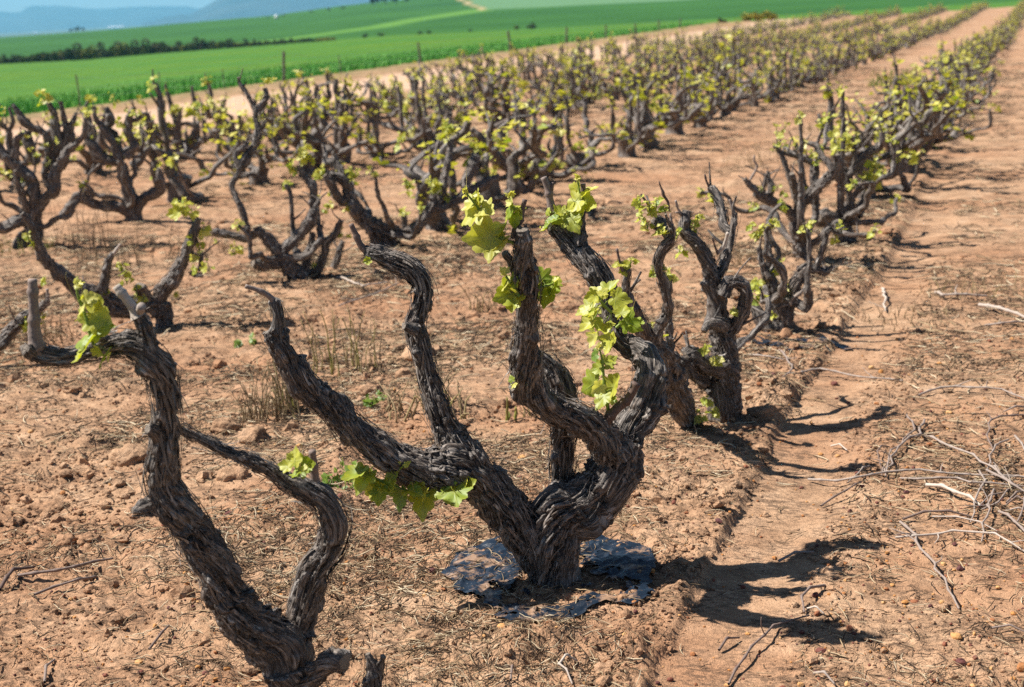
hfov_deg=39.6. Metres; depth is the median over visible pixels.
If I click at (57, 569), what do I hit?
pruned cane
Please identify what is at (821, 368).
pruned cane
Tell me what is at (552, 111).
grapevine
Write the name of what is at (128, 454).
soil clod
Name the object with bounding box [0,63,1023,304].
dry weed litter
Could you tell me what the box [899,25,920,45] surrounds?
grapevine
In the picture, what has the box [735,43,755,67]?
grapevine
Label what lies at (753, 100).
grapevine
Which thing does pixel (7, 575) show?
pruned cane
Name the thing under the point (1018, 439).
pruned cane
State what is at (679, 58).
grapevine
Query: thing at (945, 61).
grapevine
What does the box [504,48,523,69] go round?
grapevine
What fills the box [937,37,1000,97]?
grapevine
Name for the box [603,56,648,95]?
grapevine
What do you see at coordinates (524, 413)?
weed
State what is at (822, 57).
grapevine
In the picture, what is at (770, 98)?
grapevine
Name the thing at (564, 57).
grapevine
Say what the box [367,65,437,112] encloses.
grapevine
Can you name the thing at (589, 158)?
grapevine
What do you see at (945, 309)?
weed
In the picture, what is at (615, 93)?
grapevine
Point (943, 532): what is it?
pruned cane
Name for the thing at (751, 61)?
grapevine
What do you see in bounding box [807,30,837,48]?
grapevine
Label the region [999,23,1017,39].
grapevine
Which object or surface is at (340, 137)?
grapevine
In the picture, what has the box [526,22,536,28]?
shrub
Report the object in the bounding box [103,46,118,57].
shrub
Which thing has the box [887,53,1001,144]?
grapevine
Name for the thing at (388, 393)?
weed
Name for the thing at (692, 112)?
grapevine
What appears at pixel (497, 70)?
grapevine
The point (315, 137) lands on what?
grapevine
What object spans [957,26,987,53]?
grapevine
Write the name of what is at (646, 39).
grapevine
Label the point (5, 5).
sky
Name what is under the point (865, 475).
pruned cane
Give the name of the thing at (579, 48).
grapevine
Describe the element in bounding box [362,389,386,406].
weed
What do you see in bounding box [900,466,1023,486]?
pruned cane
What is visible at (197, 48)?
shrub
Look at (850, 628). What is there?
gravel
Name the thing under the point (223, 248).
weed
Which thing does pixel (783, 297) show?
grapevine
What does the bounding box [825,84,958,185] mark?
grapevine
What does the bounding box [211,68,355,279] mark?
grapevine
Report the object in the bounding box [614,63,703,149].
grapevine
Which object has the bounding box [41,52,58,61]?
shrub
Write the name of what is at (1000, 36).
grapevine
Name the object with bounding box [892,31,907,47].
grapevine
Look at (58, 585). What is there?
pruned cane
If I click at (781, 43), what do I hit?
grapevine
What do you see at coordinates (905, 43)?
grapevine
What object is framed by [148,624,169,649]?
pruned cane
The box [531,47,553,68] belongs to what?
grapevine
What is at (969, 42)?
grapevine
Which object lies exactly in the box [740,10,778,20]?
shrub
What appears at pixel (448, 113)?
grapevine
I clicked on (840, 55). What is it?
grapevine
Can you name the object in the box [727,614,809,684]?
pruned cane
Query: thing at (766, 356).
pruned cane
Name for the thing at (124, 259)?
weed
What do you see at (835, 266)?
plastic sheet
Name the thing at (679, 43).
grapevine
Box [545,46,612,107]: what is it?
grapevine
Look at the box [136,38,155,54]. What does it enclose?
shrub
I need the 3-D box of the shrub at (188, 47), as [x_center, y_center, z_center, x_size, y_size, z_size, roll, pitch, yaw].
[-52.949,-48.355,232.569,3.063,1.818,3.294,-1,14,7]
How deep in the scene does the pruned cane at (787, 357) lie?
5.90 m
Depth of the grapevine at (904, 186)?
10.54 m
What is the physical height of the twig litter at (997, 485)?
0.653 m
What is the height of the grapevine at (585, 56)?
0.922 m
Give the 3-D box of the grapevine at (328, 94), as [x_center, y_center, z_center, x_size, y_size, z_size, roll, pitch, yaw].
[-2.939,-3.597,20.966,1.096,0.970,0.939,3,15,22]
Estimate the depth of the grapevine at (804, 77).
23.99 m
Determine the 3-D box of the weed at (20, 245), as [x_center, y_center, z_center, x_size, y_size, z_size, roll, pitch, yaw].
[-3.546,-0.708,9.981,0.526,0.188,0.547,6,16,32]
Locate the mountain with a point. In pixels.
(223, 9)
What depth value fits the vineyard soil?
5.32 m
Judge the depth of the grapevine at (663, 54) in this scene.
38.68 m
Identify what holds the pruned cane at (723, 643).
on the vineyard soil
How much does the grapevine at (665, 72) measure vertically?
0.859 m
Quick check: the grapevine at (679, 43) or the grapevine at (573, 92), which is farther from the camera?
the grapevine at (679, 43)
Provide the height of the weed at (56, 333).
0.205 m
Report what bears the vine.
on the vineyard soil
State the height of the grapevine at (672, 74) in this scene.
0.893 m
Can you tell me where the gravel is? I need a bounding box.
[0,334,1023,686]
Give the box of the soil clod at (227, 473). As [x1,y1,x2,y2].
[216,465,250,481]
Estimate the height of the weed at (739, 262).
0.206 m
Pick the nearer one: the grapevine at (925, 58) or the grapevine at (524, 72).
the grapevine at (925, 58)
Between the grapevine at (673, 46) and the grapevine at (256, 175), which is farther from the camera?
the grapevine at (673, 46)
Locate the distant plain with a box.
[0,26,142,36]
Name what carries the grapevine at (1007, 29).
on the vineyard soil
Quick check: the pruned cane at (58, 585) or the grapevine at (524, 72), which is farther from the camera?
the grapevine at (524, 72)
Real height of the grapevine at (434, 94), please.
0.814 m
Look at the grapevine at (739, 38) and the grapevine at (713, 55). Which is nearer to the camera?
the grapevine at (713, 55)
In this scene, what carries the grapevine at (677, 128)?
on the vineyard soil
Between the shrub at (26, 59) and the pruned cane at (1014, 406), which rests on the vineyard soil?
the pruned cane at (1014, 406)
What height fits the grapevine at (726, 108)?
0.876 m
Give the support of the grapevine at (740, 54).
on the vineyard soil
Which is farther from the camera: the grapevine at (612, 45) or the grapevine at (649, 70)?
the grapevine at (612, 45)
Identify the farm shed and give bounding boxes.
[107,26,123,29]
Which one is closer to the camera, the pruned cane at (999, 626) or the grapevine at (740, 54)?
the pruned cane at (999, 626)
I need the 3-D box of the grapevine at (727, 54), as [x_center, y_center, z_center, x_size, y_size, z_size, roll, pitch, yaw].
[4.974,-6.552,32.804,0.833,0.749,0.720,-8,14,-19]
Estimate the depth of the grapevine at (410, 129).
16.52 m
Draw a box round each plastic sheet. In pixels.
[441,535,655,620]
[746,334,851,351]
[825,260,869,268]
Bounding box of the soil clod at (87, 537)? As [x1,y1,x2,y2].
[76,532,103,545]
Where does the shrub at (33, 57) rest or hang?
on the green field
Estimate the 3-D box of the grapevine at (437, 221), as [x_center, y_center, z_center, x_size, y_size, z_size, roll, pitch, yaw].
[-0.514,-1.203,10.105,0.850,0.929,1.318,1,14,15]
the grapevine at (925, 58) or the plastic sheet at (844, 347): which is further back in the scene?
the grapevine at (925, 58)
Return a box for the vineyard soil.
[0,6,1023,686]
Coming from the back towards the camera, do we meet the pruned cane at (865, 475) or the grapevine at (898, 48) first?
the grapevine at (898, 48)
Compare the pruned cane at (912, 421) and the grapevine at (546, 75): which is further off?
the grapevine at (546, 75)
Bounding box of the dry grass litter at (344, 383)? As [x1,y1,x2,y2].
[0,195,1023,686]
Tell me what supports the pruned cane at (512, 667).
on the vineyard soil
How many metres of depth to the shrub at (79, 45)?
236.94 m
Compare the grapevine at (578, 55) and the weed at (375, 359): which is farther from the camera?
the grapevine at (578, 55)
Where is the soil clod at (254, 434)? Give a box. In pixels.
[236,426,270,443]
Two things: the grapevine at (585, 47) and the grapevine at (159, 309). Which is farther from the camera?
the grapevine at (585, 47)
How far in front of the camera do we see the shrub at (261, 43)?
238.27 m
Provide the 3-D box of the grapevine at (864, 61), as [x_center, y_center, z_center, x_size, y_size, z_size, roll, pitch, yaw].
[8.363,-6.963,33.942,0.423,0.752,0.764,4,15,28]
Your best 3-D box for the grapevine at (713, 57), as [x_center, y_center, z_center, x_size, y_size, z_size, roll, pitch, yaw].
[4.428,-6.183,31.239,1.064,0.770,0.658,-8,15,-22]
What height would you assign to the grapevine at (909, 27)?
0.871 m
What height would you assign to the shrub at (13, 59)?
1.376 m
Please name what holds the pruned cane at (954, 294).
on the vineyard soil
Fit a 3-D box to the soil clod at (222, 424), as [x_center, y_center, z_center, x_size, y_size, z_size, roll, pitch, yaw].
[-1.103,0.328,5.473,0.133,0.083,0.104,-3,14,0]
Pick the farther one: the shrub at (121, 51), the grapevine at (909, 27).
the shrub at (121, 51)
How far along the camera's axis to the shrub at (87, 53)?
233.04 m
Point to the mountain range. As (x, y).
(38, 18)
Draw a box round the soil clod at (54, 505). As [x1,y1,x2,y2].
[38,497,69,512]
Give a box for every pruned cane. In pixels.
[0,566,34,590]
[18,557,112,576]
[33,575,96,595]
[43,658,55,682]
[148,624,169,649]
[336,276,390,286]
[338,275,398,306]
[510,664,516,680]
[558,653,577,665]
[558,662,572,684]
[718,636,739,650]
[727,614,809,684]
[749,354,783,359]
[778,349,796,376]
[778,550,813,561]
[795,367,902,380]
[800,584,825,612]
[807,456,1023,481]
[807,605,824,613]
[813,670,835,684]
[820,482,861,506]
[831,443,847,450]
[846,465,869,482]
[867,419,925,477]
[868,287,886,311]
[876,445,889,470]
[881,414,917,475]
[889,521,959,609]
[895,529,1023,551]
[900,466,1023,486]
[902,509,971,519]
[917,379,1023,398]
[921,434,1014,483]
[925,483,980,504]
[932,515,997,531]
[934,286,986,296]
[964,484,994,541]
[970,470,986,522]
[978,303,1023,317]
[980,491,1004,503]
[981,483,1018,509]
[985,321,1023,325]
[985,469,1023,491]
[986,411,1023,447]
[987,439,1009,468]
[990,624,1023,631]
[998,510,1023,530]
[1003,405,1023,411]
[1003,495,1022,506]
[1005,491,1022,502]
[1014,435,1023,449]
[1017,497,1023,521]
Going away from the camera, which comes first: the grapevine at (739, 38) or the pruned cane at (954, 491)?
the pruned cane at (954, 491)
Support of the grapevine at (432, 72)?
on the vineyard soil
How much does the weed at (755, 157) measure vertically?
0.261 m
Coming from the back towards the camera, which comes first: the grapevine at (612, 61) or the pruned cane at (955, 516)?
the grapevine at (612, 61)
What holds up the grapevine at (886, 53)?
on the vineyard soil
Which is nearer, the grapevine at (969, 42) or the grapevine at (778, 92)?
the grapevine at (778, 92)
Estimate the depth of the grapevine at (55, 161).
10.06 m
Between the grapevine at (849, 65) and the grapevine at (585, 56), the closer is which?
the grapevine at (849, 65)
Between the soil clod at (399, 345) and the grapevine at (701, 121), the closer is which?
the soil clod at (399, 345)
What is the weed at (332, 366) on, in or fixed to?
on the vineyard soil
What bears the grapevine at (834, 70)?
on the vineyard soil
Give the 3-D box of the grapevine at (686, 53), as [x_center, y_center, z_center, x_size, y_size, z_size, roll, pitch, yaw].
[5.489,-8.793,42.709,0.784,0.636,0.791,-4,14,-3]
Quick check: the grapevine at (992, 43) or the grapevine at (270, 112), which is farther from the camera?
the grapevine at (992, 43)
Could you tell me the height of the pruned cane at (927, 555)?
0.031 m
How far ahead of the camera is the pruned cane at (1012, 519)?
4.14 m
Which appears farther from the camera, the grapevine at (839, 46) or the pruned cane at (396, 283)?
the grapevine at (839, 46)
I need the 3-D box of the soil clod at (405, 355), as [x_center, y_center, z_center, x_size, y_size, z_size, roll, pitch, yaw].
[-0.418,0.054,6.397,0.167,0.127,0.154,2,14,20]
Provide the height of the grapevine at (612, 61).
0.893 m
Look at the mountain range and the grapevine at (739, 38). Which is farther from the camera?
the mountain range
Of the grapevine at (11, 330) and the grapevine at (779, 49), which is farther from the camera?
the grapevine at (779, 49)
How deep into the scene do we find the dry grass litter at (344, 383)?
5.12 m
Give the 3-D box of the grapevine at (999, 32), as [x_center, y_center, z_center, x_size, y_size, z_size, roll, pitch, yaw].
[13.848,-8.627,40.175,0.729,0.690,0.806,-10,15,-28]
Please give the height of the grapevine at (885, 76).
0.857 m
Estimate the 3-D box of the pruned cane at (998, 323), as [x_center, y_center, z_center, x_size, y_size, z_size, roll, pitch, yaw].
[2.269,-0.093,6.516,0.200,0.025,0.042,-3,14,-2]
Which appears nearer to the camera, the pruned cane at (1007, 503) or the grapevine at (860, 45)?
the pruned cane at (1007, 503)
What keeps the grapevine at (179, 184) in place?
on the vineyard soil
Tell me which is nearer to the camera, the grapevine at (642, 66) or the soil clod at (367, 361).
the soil clod at (367, 361)
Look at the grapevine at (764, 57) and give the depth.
37.05 m
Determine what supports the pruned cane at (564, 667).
on the vineyard soil
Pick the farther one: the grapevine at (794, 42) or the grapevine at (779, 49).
the grapevine at (794, 42)
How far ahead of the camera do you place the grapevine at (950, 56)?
22.32 m
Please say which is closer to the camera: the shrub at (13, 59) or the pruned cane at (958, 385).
the pruned cane at (958, 385)
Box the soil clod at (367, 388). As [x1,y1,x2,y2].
[359,383,382,395]
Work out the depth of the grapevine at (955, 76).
19.10 m
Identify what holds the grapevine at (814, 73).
on the vineyard soil
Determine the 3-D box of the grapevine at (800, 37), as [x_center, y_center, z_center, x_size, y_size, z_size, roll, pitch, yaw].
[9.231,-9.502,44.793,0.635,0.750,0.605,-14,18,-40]
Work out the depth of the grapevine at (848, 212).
8.65 m
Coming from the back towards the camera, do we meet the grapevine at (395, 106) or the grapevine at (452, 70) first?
the grapevine at (452, 70)
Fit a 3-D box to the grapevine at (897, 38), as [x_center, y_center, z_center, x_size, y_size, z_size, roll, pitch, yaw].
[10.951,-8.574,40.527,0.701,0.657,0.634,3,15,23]
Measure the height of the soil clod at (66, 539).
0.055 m
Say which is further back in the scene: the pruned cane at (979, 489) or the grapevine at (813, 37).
the grapevine at (813, 37)
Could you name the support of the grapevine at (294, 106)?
on the vineyard soil
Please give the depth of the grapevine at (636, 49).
35.98 m
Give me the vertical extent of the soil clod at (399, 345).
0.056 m
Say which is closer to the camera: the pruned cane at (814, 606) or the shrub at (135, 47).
the pruned cane at (814, 606)
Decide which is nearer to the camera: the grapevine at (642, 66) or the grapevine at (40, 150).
the grapevine at (40, 150)
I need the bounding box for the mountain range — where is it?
[0,6,198,32]
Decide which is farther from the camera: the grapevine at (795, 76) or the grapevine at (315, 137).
the grapevine at (795, 76)
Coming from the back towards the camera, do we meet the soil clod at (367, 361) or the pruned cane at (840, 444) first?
the soil clod at (367, 361)
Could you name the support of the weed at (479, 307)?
on the vineyard soil
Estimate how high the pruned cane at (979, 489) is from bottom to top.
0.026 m
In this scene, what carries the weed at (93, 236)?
on the vineyard soil
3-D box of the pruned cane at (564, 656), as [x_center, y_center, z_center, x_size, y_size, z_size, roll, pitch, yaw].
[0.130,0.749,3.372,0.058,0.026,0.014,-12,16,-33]
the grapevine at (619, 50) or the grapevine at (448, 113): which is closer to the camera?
the grapevine at (448, 113)
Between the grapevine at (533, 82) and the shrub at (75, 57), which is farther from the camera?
the shrub at (75, 57)
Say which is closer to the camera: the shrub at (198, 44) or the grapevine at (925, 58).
the grapevine at (925, 58)
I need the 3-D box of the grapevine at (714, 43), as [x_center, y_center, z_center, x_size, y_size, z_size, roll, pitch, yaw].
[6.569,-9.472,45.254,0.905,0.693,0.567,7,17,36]
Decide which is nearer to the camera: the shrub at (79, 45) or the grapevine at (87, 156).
the grapevine at (87, 156)
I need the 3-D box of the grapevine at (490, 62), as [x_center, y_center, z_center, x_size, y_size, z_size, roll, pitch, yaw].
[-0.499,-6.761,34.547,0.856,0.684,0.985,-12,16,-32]
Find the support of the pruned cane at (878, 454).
on the vineyard soil
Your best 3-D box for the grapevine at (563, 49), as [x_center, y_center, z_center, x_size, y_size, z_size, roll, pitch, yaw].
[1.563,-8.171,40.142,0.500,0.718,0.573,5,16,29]
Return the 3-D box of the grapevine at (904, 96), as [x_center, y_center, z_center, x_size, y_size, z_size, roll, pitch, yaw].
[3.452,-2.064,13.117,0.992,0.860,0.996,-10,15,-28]
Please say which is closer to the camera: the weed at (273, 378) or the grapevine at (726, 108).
the weed at (273, 378)
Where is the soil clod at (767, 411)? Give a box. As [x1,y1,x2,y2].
[746,403,781,420]
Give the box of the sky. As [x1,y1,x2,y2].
[0,0,214,11]
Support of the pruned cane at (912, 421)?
on the vineyard soil
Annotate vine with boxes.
[660,0,1023,48]
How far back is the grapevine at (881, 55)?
37.20 m
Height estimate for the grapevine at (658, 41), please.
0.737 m
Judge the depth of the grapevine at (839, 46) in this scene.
29.00 m
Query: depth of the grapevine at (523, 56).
36.59 m
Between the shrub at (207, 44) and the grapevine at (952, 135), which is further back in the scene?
the shrub at (207, 44)
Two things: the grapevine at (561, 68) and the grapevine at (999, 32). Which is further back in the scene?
the grapevine at (999, 32)
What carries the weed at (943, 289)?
on the vineyard soil
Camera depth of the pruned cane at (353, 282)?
8.13 m
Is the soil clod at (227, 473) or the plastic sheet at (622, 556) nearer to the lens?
the plastic sheet at (622, 556)
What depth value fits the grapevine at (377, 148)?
15.59 m
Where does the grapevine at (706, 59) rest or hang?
on the vineyard soil
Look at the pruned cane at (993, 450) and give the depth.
4.77 m
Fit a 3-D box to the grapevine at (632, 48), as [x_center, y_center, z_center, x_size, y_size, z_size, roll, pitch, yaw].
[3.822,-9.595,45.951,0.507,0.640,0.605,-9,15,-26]
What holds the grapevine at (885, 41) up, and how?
on the vineyard soil
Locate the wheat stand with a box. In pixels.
[0,21,702,116]
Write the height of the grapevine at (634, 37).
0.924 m
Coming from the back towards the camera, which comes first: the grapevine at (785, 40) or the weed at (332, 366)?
the grapevine at (785, 40)
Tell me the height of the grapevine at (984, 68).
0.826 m
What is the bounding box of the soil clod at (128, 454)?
[109,443,148,466]
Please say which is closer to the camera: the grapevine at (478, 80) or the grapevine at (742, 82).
the grapevine at (742, 82)
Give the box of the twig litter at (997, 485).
[879,242,1023,545]
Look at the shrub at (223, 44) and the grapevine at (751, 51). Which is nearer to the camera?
the grapevine at (751, 51)
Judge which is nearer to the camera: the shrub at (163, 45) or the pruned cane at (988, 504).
the pruned cane at (988, 504)
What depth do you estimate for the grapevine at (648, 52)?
37.64 m
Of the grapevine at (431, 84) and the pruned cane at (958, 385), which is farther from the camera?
the grapevine at (431, 84)
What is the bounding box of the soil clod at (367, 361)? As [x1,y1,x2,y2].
[360,357,381,366]
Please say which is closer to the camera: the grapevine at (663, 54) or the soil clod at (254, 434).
the soil clod at (254, 434)
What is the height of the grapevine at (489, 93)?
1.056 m
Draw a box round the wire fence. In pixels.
[75,18,680,107]
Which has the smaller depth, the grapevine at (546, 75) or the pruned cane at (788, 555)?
the pruned cane at (788, 555)
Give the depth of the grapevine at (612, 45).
44.26 m
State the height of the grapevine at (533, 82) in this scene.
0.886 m
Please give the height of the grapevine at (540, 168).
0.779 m
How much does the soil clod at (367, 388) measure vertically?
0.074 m
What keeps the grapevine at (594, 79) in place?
on the vineyard soil
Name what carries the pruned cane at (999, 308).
on the vineyard soil
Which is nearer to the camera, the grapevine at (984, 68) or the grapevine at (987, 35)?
the grapevine at (984, 68)
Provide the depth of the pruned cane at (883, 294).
7.11 m
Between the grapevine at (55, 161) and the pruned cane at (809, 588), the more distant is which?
the grapevine at (55, 161)
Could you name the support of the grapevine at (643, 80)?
on the vineyard soil
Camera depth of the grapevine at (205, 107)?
17.30 m
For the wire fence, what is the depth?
38.00 m
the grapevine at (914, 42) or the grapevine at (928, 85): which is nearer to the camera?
the grapevine at (928, 85)
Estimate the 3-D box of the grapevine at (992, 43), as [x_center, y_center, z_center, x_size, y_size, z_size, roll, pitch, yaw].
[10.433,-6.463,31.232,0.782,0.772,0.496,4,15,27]
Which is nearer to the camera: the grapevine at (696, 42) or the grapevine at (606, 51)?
the grapevine at (696, 42)
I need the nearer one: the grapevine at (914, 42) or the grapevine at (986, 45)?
the grapevine at (986, 45)
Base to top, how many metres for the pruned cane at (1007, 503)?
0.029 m
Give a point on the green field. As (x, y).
(401, 24)
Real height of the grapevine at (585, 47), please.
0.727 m
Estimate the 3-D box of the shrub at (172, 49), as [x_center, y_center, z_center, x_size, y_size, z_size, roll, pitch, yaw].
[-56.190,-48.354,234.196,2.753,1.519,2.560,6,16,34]
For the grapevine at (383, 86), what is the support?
on the vineyard soil
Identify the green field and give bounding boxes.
[0,0,1022,116]
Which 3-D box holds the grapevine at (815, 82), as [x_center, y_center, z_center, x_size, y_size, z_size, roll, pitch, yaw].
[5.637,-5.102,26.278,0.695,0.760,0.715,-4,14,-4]
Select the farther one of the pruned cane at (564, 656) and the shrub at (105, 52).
the shrub at (105, 52)
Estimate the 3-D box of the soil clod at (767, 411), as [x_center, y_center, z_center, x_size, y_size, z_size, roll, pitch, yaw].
[0.933,0.265,5.269,0.144,0.080,0.121,-3,14,0]
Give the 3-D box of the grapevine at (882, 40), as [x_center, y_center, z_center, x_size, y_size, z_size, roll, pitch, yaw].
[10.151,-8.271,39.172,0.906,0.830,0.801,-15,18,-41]
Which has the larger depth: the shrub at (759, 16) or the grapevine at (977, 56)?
the shrub at (759, 16)
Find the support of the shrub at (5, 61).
on the green field
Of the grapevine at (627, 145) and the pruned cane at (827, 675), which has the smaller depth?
the pruned cane at (827, 675)
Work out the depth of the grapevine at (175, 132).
16.63 m
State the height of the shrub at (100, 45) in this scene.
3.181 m
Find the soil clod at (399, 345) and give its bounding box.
[390,343,406,350]
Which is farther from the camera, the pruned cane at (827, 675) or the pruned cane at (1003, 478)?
the pruned cane at (1003, 478)
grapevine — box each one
[0,89,92,247]
[0,117,70,184]
[0,289,51,352]
[17,196,219,327]
[20,272,388,686]
[39,94,178,172]
[59,91,170,221]
[93,69,249,202]
[132,81,230,159]
[174,93,227,151]
[175,119,305,184]
[180,73,268,144]
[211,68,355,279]
[242,83,375,176]
[244,80,311,139]
[245,172,675,588]
[252,73,334,135]
[277,66,349,127]
[278,72,362,163]
[312,118,500,247]
[330,74,410,122]
[348,93,442,158]
[357,60,472,149]
[366,75,434,117]
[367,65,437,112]
[372,110,511,233]
[403,75,471,134]
[405,73,444,108]
[408,72,468,100]
[420,98,562,210]
[421,60,450,82]
[426,74,483,127]
[440,61,462,81]
[441,47,474,101]
[446,49,483,79]
[449,55,546,127]
[457,88,601,184]
[459,108,565,194]
[463,45,494,77]
[463,56,521,98]
[482,65,516,92]
[484,51,509,75]
[494,72,554,122]
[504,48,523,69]
[506,52,548,92]
[507,42,534,71]
[508,90,628,168]
[516,45,535,67]
[516,50,561,89]
[519,73,594,116]
[522,61,589,111]
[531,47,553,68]
[533,49,566,84]
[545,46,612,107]
[547,46,572,65]
[549,54,575,81]
[558,42,573,63]
[560,36,584,57]
[563,51,590,77]
[564,41,603,78]
[567,60,604,104]
[573,42,608,77]
[574,39,594,59]
[586,33,595,60]
[587,66,631,100]
[593,40,622,73]
[599,31,616,55]
[599,38,614,58]
[599,76,669,157]
[603,38,617,55]
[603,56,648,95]
[604,43,638,73]
[611,62,653,86]
[612,162,771,427]
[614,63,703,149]
[619,37,639,54]
[619,69,706,130]
[622,44,649,70]
[628,28,645,53]
[631,46,654,69]
[634,45,668,86]
[636,44,676,88]
[639,34,660,48]
[641,36,661,67]
[645,34,666,50]
[649,69,729,127]
[651,42,700,84]
[651,56,715,135]
[655,28,741,119]
[657,41,671,64]
[660,41,698,81]
[662,35,678,62]
[671,39,686,61]
[681,41,704,57]
[683,39,699,60]
[684,35,709,55]
[689,39,718,74]
[693,43,725,70]
[694,45,736,77]
[696,109,881,263]
[703,36,726,53]
[705,34,718,54]
[705,60,787,107]
[708,44,741,69]
[710,42,764,111]
[711,56,758,115]
[714,29,731,52]
[725,42,744,69]
[731,30,743,50]
[733,198,847,332]
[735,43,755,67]
[735,43,756,65]
[736,46,775,102]
[741,29,779,60]
[742,43,757,67]
[752,36,769,63]
[758,60,798,97]
[760,36,784,60]
[764,48,808,92]
[769,31,809,56]
[772,36,788,59]
[776,42,809,89]
[778,30,790,53]
[781,84,900,243]
[782,34,805,55]
[787,48,834,87]
[789,38,803,53]
[790,76,924,198]
[792,31,812,47]
[793,40,836,72]
[795,36,843,76]
[796,31,815,50]
[797,30,820,52]
[800,47,836,84]
[801,45,862,74]
[806,44,832,82]
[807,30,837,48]
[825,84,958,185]
[826,44,846,71]
[836,73,960,161]
[839,41,864,69]
[840,33,865,68]
[845,68,963,173]
[846,35,868,66]
[852,38,873,62]
[854,37,872,64]
[862,31,887,59]
[865,29,895,55]
[866,26,882,57]
[867,38,887,61]
[869,66,932,133]
[871,26,891,56]
[873,23,900,53]
[886,32,909,52]
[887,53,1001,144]
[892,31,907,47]
[896,30,903,50]
[897,30,918,47]
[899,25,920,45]
[901,66,973,107]
[902,28,920,48]
[907,20,920,44]
[907,67,994,125]
[908,57,990,113]
[910,43,979,90]
[910,54,997,103]
[913,70,965,119]
[919,52,972,74]
[933,45,981,66]
[934,50,994,83]
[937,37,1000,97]
[938,38,989,78]
[944,42,983,80]
[953,37,974,69]
[956,44,1004,74]
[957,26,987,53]
[957,32,1000,65]
[959,35,988,51]
[960,36,994,57]
[965,32,991,61]
[972,27,998,41]
[974,34,1000,48]
[977,26,1009,50]
[985,33,1003,53]
[987,26,1015,44]
[988,19,1017,36]
[989,29,1016,49]
[994,21,1013,42]
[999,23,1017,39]
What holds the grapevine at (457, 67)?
on the vineyard soil
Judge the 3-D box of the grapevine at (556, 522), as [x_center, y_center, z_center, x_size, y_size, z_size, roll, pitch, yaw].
[-0.065,0.131,3.692,1.048,1.245,0.601,-12,16,-35]
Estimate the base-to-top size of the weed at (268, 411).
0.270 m
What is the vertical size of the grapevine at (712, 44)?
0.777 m
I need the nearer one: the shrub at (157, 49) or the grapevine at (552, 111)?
the grapevine at (552, 111)
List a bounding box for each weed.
[0,234,59,255]
[0,303,78,346]
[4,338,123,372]
[50,186,113,255]
[79,219,158,273]
[165,229,228,259]
[224,359,301,423]
[234,332,256,347]
[267,359,297,413]
[301,306,366,378]
[320,457,372,490]
[338,319,383,369]
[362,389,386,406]
[375,364,463,422]
[416,387,472,418]
[453,280,497,312]
[505,397,516,421]
[516,408,535,417]
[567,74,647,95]
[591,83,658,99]
[718,238,782,268]
[720,142,797,166]
[767,104,826,134]
[861,300,949,331]
[866,66,924,85]
[919,269,1023,298]
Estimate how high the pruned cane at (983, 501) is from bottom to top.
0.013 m
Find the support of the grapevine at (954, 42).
on the vineyard soil
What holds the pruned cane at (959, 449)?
on the vineyard soil
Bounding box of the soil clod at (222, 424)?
[208,417,242,434]
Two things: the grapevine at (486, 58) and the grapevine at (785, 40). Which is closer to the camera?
the grapevine at (486, 58)
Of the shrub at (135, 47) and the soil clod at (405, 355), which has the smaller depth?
the soil clod at (405, 355)
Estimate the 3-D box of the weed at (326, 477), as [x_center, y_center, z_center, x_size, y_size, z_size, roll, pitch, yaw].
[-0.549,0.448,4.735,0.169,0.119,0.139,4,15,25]
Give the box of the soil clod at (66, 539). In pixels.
[52,533,77,547]
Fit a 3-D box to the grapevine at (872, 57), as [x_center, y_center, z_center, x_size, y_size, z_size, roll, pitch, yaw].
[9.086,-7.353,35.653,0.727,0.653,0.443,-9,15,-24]
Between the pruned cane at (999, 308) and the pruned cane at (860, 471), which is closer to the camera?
the pruned cane at (860, 471)
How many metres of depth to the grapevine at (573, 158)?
13.50 m
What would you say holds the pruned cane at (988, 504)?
on the vineyard soil
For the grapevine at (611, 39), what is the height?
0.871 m
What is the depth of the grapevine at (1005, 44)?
39.54 m
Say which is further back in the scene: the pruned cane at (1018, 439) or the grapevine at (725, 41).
the grapevine at (725, 41)
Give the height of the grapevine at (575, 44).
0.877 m
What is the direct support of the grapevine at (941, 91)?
on the vineyard soil
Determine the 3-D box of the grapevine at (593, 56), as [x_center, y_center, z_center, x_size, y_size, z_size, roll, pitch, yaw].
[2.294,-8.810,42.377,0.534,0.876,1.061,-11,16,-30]
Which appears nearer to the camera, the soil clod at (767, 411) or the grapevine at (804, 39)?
the soil clod at (767, 411)
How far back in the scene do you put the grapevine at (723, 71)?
18.78 m
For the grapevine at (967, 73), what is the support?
on the vineyard soil
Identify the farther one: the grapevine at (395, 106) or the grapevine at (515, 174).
the grapevine at (395, 106)
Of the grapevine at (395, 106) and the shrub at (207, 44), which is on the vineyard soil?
the grapevine at (395, 106)
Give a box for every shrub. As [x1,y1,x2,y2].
[0,54,11,63]
[9,57,22,63]
[16,54,30,62]
[31,53,46,61]
[34,51,45,61]
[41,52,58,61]
[52,48,73,60]
[67,49,79,60]
[72,42,83,59]
[75,45,97,59]
[94,41,108,57]
[97,49,116,57]
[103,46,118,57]
[109,42,133,56]
[127,39,142,55]
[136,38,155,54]
[144,42,162,53]
[159,41,174,52]
[161,46,179,52]
[180,42,195,51]
[187,37,204,49]
[190,42,201,50]
[200,38,215,49]
[208,40,218,49]
[215,39,229,48]
[226,38,233,47]
[232,42,241,47]
[255,41,267,45]
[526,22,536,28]
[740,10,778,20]
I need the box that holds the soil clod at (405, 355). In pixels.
[399,345,438,360]

